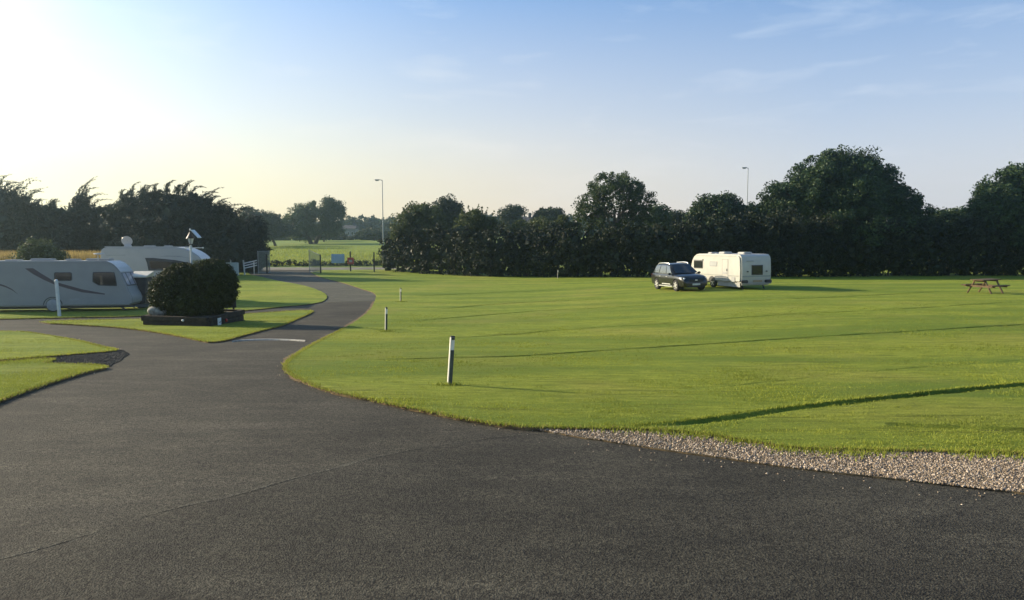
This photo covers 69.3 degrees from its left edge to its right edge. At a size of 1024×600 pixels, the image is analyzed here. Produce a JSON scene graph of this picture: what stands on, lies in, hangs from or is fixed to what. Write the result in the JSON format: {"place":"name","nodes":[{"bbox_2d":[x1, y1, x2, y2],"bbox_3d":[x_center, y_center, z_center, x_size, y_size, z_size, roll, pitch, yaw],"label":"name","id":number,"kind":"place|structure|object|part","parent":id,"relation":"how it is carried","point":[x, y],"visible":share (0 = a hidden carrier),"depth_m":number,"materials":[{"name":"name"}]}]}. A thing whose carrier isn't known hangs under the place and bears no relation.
{"place":"outdoors","nodes":[
{"label":"outdoors","id":0,"kind":"place"},
{"bbox_2d":[0,358,105,402],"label":"lawn","id":1,"kind":"structure","parent":0,"point":[20,369],"depth_m":14.84,"materials":[{"name":"green plant"}]},
{"bbox_2d":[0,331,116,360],"bbox_3d":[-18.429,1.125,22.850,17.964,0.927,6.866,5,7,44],"label":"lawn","id":2,"kind":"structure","parent":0,"point":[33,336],"depth_m":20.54,"materials":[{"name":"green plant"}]},
{"bbox_2d":[0,272,326,319],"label":"lawn","id":3,"kind":"structure","parent":0,"point":[249,284],"depth_m":44.22,"materials":[{"name":"green plant"}]},
{"bbox_2d":[8,236,70,260],"bbox_3d":[-36.231,-2.797,57.020,4.325,4.304,2.749,0,5,0],"label":"garden shrub","id":4,"kind":"object","parent":3,"relation":"on","point":[35,248],"visible":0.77,"depth_m":56.31,"materials":[{"name":"green plant"}]},
{"bbox_2d":[0,174,81,253],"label":"cypress tree","id":5,"kind":"object","parent":3,"relation":"on","point":[22,218],"visible":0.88,"depth_m":76.50,"materials":[{"name":"green plant"}]},
{"bbox_2d":[54,279,60,315],"bbox_3d":[-20.899,-0.008,34.103,0.150,1.900,0.150,-2,5,0],"label":"hookup post","id":6,"kind":"object","parent":3,"relation":"on","point":[57,297],"visible":0.93,"depth_m":34.06,"materials":[{"name":"white paint"}]},
{"bbox_2d":[0,253,149,311],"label":"touring caravan","id":7,"kind":"object","parent":3,"relation":"on","point":[97,282],"visible":0.94,"depth_m":37.01,"materials":[{"name":"silver metal"}]},
{"bbox_2d":[54,272,71,280],"bbox_3d":[-22.360,-1.180,36.893,0.815,0.428,0.028,-1,4,-12],"label":"window","id":8,"kind":"structure","parent":7,"relation":"in","point":[60,276],"depth_m":36.88,"materials":[{"name":"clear glass"}]},
{"bbox_2d":[92,272,116,285],"bbox_3d":[-20.496,-1.049,37.292,1.121,0.724,0.028,-1,4,-12],"label":"window","id":9,"kind":"structure","parent":7,"relation":"in","point":[99,278],"depth_m":37.29,"materials":[{"name":"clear glass"}]},
{"bbox_2d":[122,272,130,285],"bbox_3d":[-19.730,-1.064,37.877,0.313,0.688,0.600,-1,4,-12],"label":"front window","id":10,"kind":"structure","parent":7,"relation":"in","point":[124,274],"depth_m":37.85,"materials":[{"name":"grey glass"}]},
{"bbox_2d":[125,272,135,284],"bbox_3d":[-19.880,-1.108,38.580,0.313,0.688,0.760,-1,4,-12],"label":"front window","id":11,"kind":"structure","parent":7,"relation":"in","point":[128,274],"depth_m":38.53,"materials":[{"name":"grey glass"}]},
{"bbox_2d":[133,271,153,307],"bbox_3d":[-19.831,-0.558,39.700,1.030,1.932,1.037,-1,5,-8],"label":"storage cabinet","id":12,"kind":"object","parent":3,"relation":"on","point":[142,279],"visible":0.69,"depth_m":39.39,"materials":[{"name":"white plastic"}]},
{"bbox_2d":[101,236,209,278],"bbox_3d":[-20.737,-1.855,44.229,6.383,3.880,2.318,-1,4,-8],"label":"touring caravan","id":13,"kind":"object","parent":3,"relation":"on","point":[155,259],"visible":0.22,"depth_m":43.04,"materials":[{"name":"white metal"}]},
{"bbox_2d":[145,258,187,270],"bbox_3d":[-19.928,-2.075,43.189,2.765,0.759,0.027,-1,4,-8],"label":"cab window","id":14,"kind":"structure","parent":13,"relation":"in","point":[157,264],"depth_m":43.09,"materials":[{"name":"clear glass"}]},
{"bbox_2d":[93,179,254,261],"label":"cypress tree","id":15,"kind":"object","parent":3,"relation":"on","point":[156,217],"visible":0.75,"depth_m":74.94,"materials":[{"name":"green plant"}]},
{"bbox_2d":[226,262,238,275],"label":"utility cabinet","id":16,"kind":"object","parent":3,"relation":"on","point":[235,265],"visible":0.57,"depth_m":75.99,"materials":[{"name":"grey metal"}]},
{"bbox_2d":[242,260,256,274],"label":"white rails","id":17,"kind":"object","parent":3,"relation":"on","point":[253,266],"visible":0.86,"depth_m":79.76,"materials":[{"name":"paint"}]},
{"bbox_2d":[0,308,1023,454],"bbox_3d":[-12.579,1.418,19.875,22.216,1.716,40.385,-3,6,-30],"label":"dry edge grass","id":18,"kind":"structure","parent":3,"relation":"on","point":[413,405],"depth_m":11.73,"materials":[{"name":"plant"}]},
{"bbox_2d":[40,310,309,342],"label":"lawn","id":19,"kind":"structure","parent":0,"point":[199,329],"depth_m":28.88,"materials":[{"name":"green plant"}]},
{"bbox_2d":[141,309,244,325],"bbox_3d":[-13.005,0.832,30.401,3.522,0.641,2.991,1,5,13],"label":"planter","id":20,"kind":"object","parent":19,"relation":"on","point":[233,315],"visible":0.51,"depth_m":29.07,"materials":[{"name":"wood"}]},
{"bbox_2d":[147,306,166,315],"bbox_3d":[-14.239,0.474,29.825,0.782,0.483,0.573,0,5,0],"label":"boulder","id":21,"kind":"object","parent":20,"relation":"in","point":[154,311],"visible":0.62,"depth_m":29.61,"materials":[{"name":"grey stone"}]},
{"bbox_2d":[145,258,240,315],"bbox_3d":[-12.996,-0.520,30.259,3.828,2.427,2.521,0,5,0],"label":"evergreen bush","id":22,"kind":"object","parent":20,"relation":"in","point":[210,286],"visible":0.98,"depth_m":29.63,"materials":[{"name":"green plant"}]},
{"bbox_2d":[185,229,203,262],"bbox_3d":[-13.049,-1.143,30.518,0.785,3.598,0.346,0,5,0],"label":"garden lamp","id":23,"kind":"object","parent":20,"relation":"in","point":[190,238],"visible":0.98,"depth_m":30.36,"materials":[{"name":"white metal"}]},
{"bbox_2d":[0,270,547,556],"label":"road","id":24,"kind":"structure","parent":0,"point":[151,423],"depth_m":9.70,"materials":[{"name":"grey asphalt"}]},
{"bbox_2d":[49,350,127,366],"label":"dark chippings","id":25,"kind":"object","parent":24,"relation":"on","point":[95,357],"visible":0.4,"depth_m":17.57,"materials":[{"name":"gravel"}]},
{"bbox_2d":[45,350,128,365],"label":"dark stones","id":26,"kind":"object","parent":25,"relation":"on","point":[97,359],"visible":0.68,"depth_m":17.76,"materials":[{"name":"grey gravel"}]},
{"bbox_2d":[257,251,269,273],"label":"gate","id":27,"kind":"structure","parent":24,"relation":"on","point":[264,261],"depth_m":81.89,"materials":[{"name":"metal"}]},
{"bbox_2d":[232,339,305,341],"bbox_3d":[-7.465,1.244,22.976,2.180,0.085,0.754,-1,5,-6],"label":"speed hump","id":28,"kind":"object","parent":24,"relation":"on","point":[269,339],"visible":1,"depth_m":23.07,"materials":[{"name":"white paint"}]},
{"bbox_2d":[309,250,319,272],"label":"gate","id":29,"kind":"structure","parent":24,"relation":"on","point":[314,268],"depth_m":83.31,"materials":[{"name":"metal"}]},
{"bbox_2d":[18,306,1016,504],"bbox_3d":[-10.365,1.376,21.294,23.048,1.799,40.468,-2,6,-23],"label":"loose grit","id":30,"kind":"object","parent":24,"relation":"on","point":[704,460],"visible":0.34,"depth_m":7.80,"materials":[{"name":"gravel"}]},
{"bbox_2d":[539,425,1023,494],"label":"gravel strip","id":31,"kind":"object","parent":24,"relation":"on","point":[769,464],"visible":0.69,"depth_m":8.35,"materials":[{"name":"gravel"}]},
{"bbox_2d":[537,428,1023,491],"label":"gravel stones","id":32,"kind":"object","parent":31,"relation":"on","point":[1005,466],"visible":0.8,"depth_m":8.06,"materials":[{"name":"grey gravel"}]},
{"bbox_2d":[252,272,375,302],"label":"road","id":33,"kind":"structure","parent":0,"point":[334,291],"depth_m":60.10,"materials":[{"name":"grey asphalt"}]},
{"bbox_2d":[263,267,447,269],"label":"track","id":34,"kind":"structure","parent":0,"point":[322,268],"depth_m":91.48,"materials":[{"name":"soil"}]},
{"bbox_2d":[281,301,479,423],"bbox_3d":[-4.183,1.088,24.810,8.601,1.722,40.222,-2,6,-23],"label":"soil fringe","id":35,"kind":"object","parent":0,"point":[289,356],"visible":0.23,"depth_m":19.28,"materials":[{"name":"brown soil"}]},
{"bbox_2d":[371,301,470,385],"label":"grass tufts","id":36,"kind":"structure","parent":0,"point":[449,384],"depth_m":13.14,"materials":[{"name":"green plant"}]},
{"bbox_2d":[0,430,1023,599],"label":"road","id":37,"kind":"structure","parent":0,"point":[530,517],"depth_m":5.92,"materials":[{"name":"grey asphalt"}]},
{"bbox_2d":[0,433,560,558],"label":"asphalt seam","id":38,"kind":"object","parent":37,"relation":"on","point":[218,498],"visible":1,"depth_m":7.11,"materials":[{"name":"black asphalt"}]},
{"bbox_2d":[0,0,1023,221],"label":"sky","id":39,"kind":"structure","parent":0,"point":[276,105],"materials":[{"name":"blue"}]},
{"bbox_2d":[0,269,1023,454],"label":"lawn","id":40,"kind":"structure","parent":0,"point":[421,288],"depth_m":18.97,"materials":[{"name":"green plant"}]},
{"bbox_2d":[321,254,387,271],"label":"wire fence","id":41,"kind":"object","parent":40,"relation":"on","point":[360,262],"visible":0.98,"depth_m":85.14,"materials":[{"name":"grey metal"}]},
{"bbox_2d":[331,254,344,263],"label":"notice board","id":42,"kind":"object","parent":41,"relation":"attached to","point":[339,258],"visible":1,"depth_m":85.60,"materials":[{"name":"metal"}]},
{"bbox_2d":[347,258,353,263],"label":"notice board","id":43,"kind":"object","parent":41,"relation":"attached to","point":[350,260],"visible":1,"depth_m":85.50,"materials":[{"name":"red metal"}]},
{"bbox_2d":[373,252,374,271],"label":"fence post","id":44,"kind":"object","parent":40,"relation":"on","point":[374,260],"visible":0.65,"depth_m":84.40,"materials":[{"name":"grey wood"}]},
{"bbox_2d":[385,307,387,329],"bbox_3d":[-4.475,0.777,26.357,0.076,1.054,0.067,-1,5,-24],"label":"marker post","id":45,"kind":"object","parent":40,"relation":"on","point":[386,315],"visible":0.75,"depth_m":26.32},
{"bbox_2d":[447,336,454,383],"bbox_3d":[-1.087,1.170,13.125,0.076,1.076,0.067,2,4,-22],"label":"marker post","id":46,"kind":"object","parent":40,"relation":"on","point":[450,360],"visible":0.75,"depth_m":13.09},
{"bbox_2d":[570,170,659,272],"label":"broadleaf tree","id":47,"kind":"object","parent":40,"relation":"on","point":[600,213],"visible":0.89,"depth_m":75.62,"materials":[{"name":"green plant"}]},
{"bbox_2d":[651,262,706,290],"bbox_3d":[10.781,-1.563,47.893,2.260,1.775,4.706,-3,4,-14],"label":"parked car","id":48,"kind":"object","parent":40,"relation":"on","point":[677,276],"visible":1,"depth_m":46.99,"materials":[{"name":"paint"}]},
{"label":"side window","id":49,"kind":"part","parent":48,"relation":"part of","materials":[{"name":"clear glass"}]},
{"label":"side window","id":50,"kind":"part","parent":48,"relation":"part of","materials":[{"name":"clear glass"}]},
{"bbox_2d":[681,190,755,240],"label":"broadleaf tree","id":51,"kind":"object","parent":40,"relation":"on","point":[724,205],"visible":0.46,"depth_m":77.38,"materials":[{"name":"green plant"}]},
{"bbox_2d":[691,252,771,288],"bbox_3d":[14.129,-2.067,49.584,2.275,2.335,7.722,-2,4,-15],"label":"touring caravan","id":52,"kind":"object","parent":40,"relation":"on","point":[738,269],"visible":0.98,"depth_m":46.45,"materials":[{"name":"white metal"}]},
{"bbox_2d":[694,260,702,268],"bbox_3d":[12.715,-2.433,50.578,0.028,0.546,1.213,-2,4,-15],"label":"window","id":53,"kind":"structure","parent":52,"relation":"in","point":[697,263],"depth_m":50.53,"materials":[{"name":"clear glass"}]},
{"bbox_2d":[710,261,716,265],"bbox_3d":[13.252,-2.377,48.708,0.028,0.320,0.908,-2,4,-15],"label":"window","id":54,"kind":"structure","parent":52,"relation":"in","point":[712,263],"depth_m":48.68,"materials":[{"name":"white plastic"}]},
{"bbox_2d":[722,259,727,280],"bbox_3d":[13.613,-1.910,47.367,0.065,1.397,0.678,-2,4,-15],"label":"door","id":55,"kind":"structure","parent":52,"relation":"in","point":[724,261],"depth_m":47.36,"materials":[{"name":"white plastic"}]},
{"bbox_2d":[751,265,762,274],"bbox_3d":[15.215,-1.868,45.970,0.800,0.620,0.039,-2,4,-15],"label":"rear window","id":56,"kind":"structure","parent":52,"relation":"in","point":[756,269],"depth_m":45.96,"materials":[{"name":"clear glass"}]},
{"bbox_2d":[747,201,763,228],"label":"tree","id":57,"kind":"object","parent":40,"relation":"on","point":[754,208],"visible":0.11,"depth_m":80.46,"materials":[{"name":"green plant"}]},
{"bbox_2d":[580,420,1023,464],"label":"weeds","id":58,"kind":"object","parent":40,"relation":"on","point":[884,453],"visible":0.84,"depth_m":8.58,"materials":[{"name":"green plant"}]},
{"bbox_2d":[756,144,941,273],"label":"broadleaf tree","id":59,"kind":"object","parent":40,"relation":"on","point":[838,184],"visible":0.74,"depth_m":73.30,"materials":[{"name":"green plant"}]},
{"bbox_2d":[927,206,966,231],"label":"tree","id":60,"kind":"object","parent":40,"relation":"on","point":[948,215],"visible":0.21,"depth_m":78.41,"materials":[{"name":"green plant"}]},
{"bbox_2d":[961,278,1009,293],"bbox_3d":[27.046,-0.789,42.322,1.778,0.808,1.725,-3,6,-28],"label":"picnic table","id":61,"kind":"object","parent":40,"relation":"on","point":[982,285],"visible":1,"depth_m":42.11,"materials":[{"name":"brown wood"}]},
{"bbox_2d":[957,161,1023,274],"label":"broadleaf tree","id":62,"kind":"object","parent":40,"relation":"on","point":[1003,194],"visible":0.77,"depth_m":72.13,"materials":[{"name":"green plant"}]},
{"bbox_2d":[266,236,1013,269],"bbox_3d":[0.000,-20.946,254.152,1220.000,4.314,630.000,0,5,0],"label":"ground","id":63,"kind":"structure","parent":0,"point":[358,243],"depth_m":164.76,"materials":[{"name":"green plant"}]},
{"bbox_2d":[53,176,115,253],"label":"cypress tree","id":64,"kind":"object","parent":63,"relation":"on","point":[87,227],"visible":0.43,"depth_m":80.40,"materials":[{"name":"green plant"}]},
{"bbox_2d":[237,210,272,272],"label":"cypress tree","id":65,"kind":"object","parent":63,"relation":"on","point":[256,228],"visible":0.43,"depth_m":84.03,"materials":[{"name":"green plant"}]},
{"bbox_2d":[240,206,279,240],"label":"tree","id":66,"kind":"object","parent":63,"relation":"on","point":[267,217],"visible":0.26,"depth_m":163.60,"materials":[{"name":"green plant"}]},
{"bbox_2d":[266,254,267,273],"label":"fence post","id":67,"kind":"object","parent":63,"relation":"on","point":[266,265],"visible":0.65,"depth_m":81.99,"materials":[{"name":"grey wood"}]},
{"bbox_2d":[267,210,302,245],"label":"tree","id":68,"kind":"object","parent":63,"relation":"on","point":[286,230],"visible":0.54,"depth_m":173.06,"materials":[{"name":"green plant"}]},
{"bbox_2d":[281,200,323,243],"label":"tree","id":69,"kind":"object","parent":63,"relation":"on","point":[302,217],"visible":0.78,"depth_m":192.48,"materials":[{"name":"green plant"}]},
{"bbox_2d":[310,232,341,241],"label":"field bush","id":70,"kind":"object","parent":63,"relation":"on","point":[322,236],"visible":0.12,"depth_m":213.80,"materials":[{"name":"green plant"}]},
{"bbox_2d":[274,234,384,239],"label":"field hedge","id":71,"kind":"object","parent":63,"relation":"on","point":[347,237],"visible":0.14,"depth_m":230.48,"materials":[{"name":"green plant"}]},
{"bbox_2d":[313,194,347,243],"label":"tree","id":72,"kind":"object","parent":63,"relation":"on","point":[333,211],"visible":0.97,"depth_m":195.41,"materials":[{"name":"green plant"}]},
{"bbox_2d":[341,222,358,235],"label":"house","id":73,"kind":"structure","parent":63,"relation":"on","point":[352,229],"depth_m":244.08,"materials":[{"name":"tile"}]},
{"bbox_2d":[268,259,439,266],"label":"scrub hedge","id":74,"kind":"object","parent":63,"relation":"on","point":[289,262],"visible":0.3,"depth_m":96.79,"materials":[{"name":"green plant"}]},
{"bbox_2d":[267,245,462,265],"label":"field grass","id":75,"kind":"structure","parent":63,"relation":"on","point":[298,257],"depth_m":129.94,"materials":[{"name":"green plant"}]},
{"bbox_2d":[354,226,390,240],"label":"field bush","id":76,"kind":"object","parent":63,"relation":"on","point":[371,233],"visible":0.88,"depth_m":222.55,"materials":[{"name":"green plant"}]},
{"bbox_2d":[375,179,383,245],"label":"street lamp","id":77,"kind":"object","parent":63,"relation":"on","point":[382,206],"visible":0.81,"depth_m":117.06,"materials":[{"name":"metal"}]},
{"bbox_2d":[388,201,447,241],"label":"tree","id":78,"kind":"object","parent":63,"relation":"on","point":[423,215],"visible":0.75,"depth_m":84.68,"materials":[{"name":"green plant"}]},
{"bbox_2d":[431,193,466,231],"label":"round tree","id":79,"kind":"object","parent":63,"relation":"on","point":[452,210],"visible":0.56,"depth_m":106.33,"materials":[{"name":"green plant"}]},
{"bbox_2d":[452,204,503,268],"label":"tree","id":80,"kind":"object","parent":63,"relation":"on","point":[474,218],"visible":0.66,"depth_m":78.74,"materials":[{"name":"green plant"}]},
{"bbox_2d":[281,213,678,235],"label":"wood","id":81,"kind":"object","parent":63,"relation":"on","point":[374,222],"visible":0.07,"depth_m":323.13,"materials":[{"name":"green plant"}]},
{"bbox_2d":[495,204,528,229],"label":"tree","id":82,"kind":"object","parent":63,"relation":"on","point":[507,216],"visible":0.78,"depth_m":138.24,"materials":[{"name":"green plant"}]},
{"bbox_2d":[522,213,532,222],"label":"house","id":83,"kind":"structure","parent":63,"relation":"on","point":[528,217],"depth_m":176.50,"materials":[{"name":"tile"}]},
{"bbox_2d":[502,214,582,273],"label":"tree","id":84,"kind":"object","parent":63,"relation":"on","point":[539,222],"visible":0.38,"depth_m":77.77,"materials":[{"name":"green plant"}]},
{"bbox_2d":[529,206,565,222],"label":"small round tree","id":85,"kind":"object","parent":63,"relation":"on","point":[551,213],"visible":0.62,"depth_m":137.75,"materials":[{"name":"green plant"}]},
{"bbox_2d":[643,202,673,238],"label":"round tree","id":86,"kind":"object","parent":63,"relation":"on","point":[664,217],"visible":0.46,"depth_m":93.60,"materials":[{"name":"green plant"}]},
{"bbox_2d":[668,209,686,237],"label":"tree","id":87,"kind":"object","parent":63,"relation":"on","point":[677,214],"visible":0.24,"depth_m":98.17,"materials":[{"name":"green plant"}]},
{"bbox_2d":[376,207,1023,276],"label":"hedge","id":88,"kind":"object","parent":63,"relation":"on","point":[798,249],"visible":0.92,"depth_m":71.19,"materials":[{"name":"green plant"}]},
{"bbox_2d":[742,167,748,204],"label":"street lamp","id":89,"kind":"object","parent":63,"relation":"on","point":[747,185],"visible":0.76,"depth_m":116.80,"materials":[{"name":"metal"}]},
{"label":"bank","id":90,"kind":"structure","parent":0,"visible":0},
{"bbox_2d":[0,250,100,260],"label":"tall grass","id":91,"kind":"structure","parent":90,"relation":"on","point":[74,255],"depth_m":60.58,"materials":[{"name":"green plant"}]}
]}

